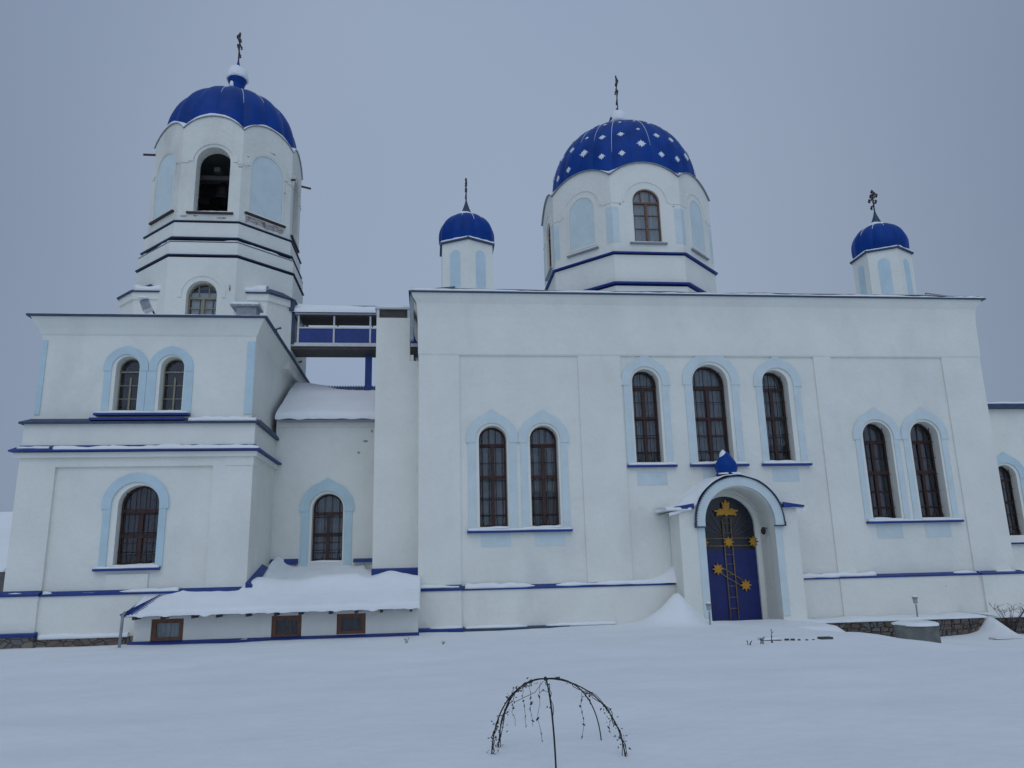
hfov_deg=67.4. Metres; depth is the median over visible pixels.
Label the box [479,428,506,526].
window
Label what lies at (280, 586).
roof snow
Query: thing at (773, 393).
window
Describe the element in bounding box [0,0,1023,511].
sky
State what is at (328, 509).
window
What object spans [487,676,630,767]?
wire arch
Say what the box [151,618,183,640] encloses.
window
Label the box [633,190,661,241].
window
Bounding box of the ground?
[0,593,1023,767]
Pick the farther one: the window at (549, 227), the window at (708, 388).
the window at (549, 227)
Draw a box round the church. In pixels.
[371,75,1023,632]
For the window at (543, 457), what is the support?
in the church
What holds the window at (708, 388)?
in the church
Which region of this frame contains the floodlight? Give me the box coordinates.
[139,299,154,313]
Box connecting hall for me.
[270,386,374,569]
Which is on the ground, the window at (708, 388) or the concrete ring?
the concrete ring
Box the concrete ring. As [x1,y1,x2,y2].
[894,625,940,642]
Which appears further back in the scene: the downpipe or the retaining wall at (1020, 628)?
the retaining wall at (1020, 628)
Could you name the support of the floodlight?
on the bell tower
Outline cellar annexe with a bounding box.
[120,595,418,644]
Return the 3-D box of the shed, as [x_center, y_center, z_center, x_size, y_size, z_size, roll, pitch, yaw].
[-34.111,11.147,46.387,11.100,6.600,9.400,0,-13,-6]
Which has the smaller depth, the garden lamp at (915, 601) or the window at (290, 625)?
the window at (290, 625)
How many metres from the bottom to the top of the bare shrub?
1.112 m
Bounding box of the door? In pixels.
[705,493,767,620]
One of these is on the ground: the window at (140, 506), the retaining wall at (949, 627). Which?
the retaining wall at (949, 627)
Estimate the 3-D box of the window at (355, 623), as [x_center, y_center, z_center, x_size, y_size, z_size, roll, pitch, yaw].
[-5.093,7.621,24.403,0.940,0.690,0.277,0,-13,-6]
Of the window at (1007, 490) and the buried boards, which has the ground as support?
the buried boards
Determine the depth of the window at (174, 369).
27.19 m
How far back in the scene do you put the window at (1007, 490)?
37.90 m
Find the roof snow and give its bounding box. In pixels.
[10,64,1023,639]
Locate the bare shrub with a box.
[990,603,1023,631]
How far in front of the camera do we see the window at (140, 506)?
25.58 m
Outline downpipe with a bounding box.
[118,611,125,647]
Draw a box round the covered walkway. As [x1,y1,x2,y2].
[289,301,417,390]
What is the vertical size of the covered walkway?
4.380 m
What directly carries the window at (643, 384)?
in the church
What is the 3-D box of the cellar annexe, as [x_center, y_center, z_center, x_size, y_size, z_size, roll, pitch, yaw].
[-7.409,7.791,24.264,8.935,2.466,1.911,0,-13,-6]
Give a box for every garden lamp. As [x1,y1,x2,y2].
[705,604,710,624]
[912,597,917,616]
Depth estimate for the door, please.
27.53 m
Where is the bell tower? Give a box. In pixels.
[0,32,310,648]
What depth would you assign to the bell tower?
26.58 m
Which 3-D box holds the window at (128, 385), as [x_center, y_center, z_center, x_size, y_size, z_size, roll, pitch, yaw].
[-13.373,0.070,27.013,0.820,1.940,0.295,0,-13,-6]
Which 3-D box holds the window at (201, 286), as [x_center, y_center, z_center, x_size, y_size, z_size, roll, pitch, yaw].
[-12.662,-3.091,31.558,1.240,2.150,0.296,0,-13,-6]
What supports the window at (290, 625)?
in the cellar annexe
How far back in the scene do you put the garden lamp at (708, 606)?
24.74 m
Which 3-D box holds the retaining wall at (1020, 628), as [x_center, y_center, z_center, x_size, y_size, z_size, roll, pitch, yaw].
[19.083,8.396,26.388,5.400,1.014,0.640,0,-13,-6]
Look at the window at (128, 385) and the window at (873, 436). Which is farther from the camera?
the window at (873, 436)
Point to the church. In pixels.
(509, 409)
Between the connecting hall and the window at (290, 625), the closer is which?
the window at (290, 625)
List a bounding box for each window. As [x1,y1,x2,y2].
[116,359,139,409]
[117,486,158,564]
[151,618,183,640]
[161,359,183,409]
[187,283,216,314]
[271,615,301,636]
[312,494,342,560]
[337,613,365,633]
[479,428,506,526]
[530,427,558,525]
[549,227,551,266]
[632,372,660,461]
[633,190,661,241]
[692,367,729,461]
[762,373,790,460]
[863,424,895,517]
[910,424,943,516]
[998,466,1021,534]
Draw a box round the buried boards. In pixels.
[765,636,832,640]
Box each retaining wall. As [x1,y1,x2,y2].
[826,618,983,636]
[995,617,1023,633]
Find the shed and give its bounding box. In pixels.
[0,512,12,591]
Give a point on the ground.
(676, 680)
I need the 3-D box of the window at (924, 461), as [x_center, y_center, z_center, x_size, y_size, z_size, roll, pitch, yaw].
[15.655,3.301,29.308,1.160,3.680,0.527,0,-13,-6]

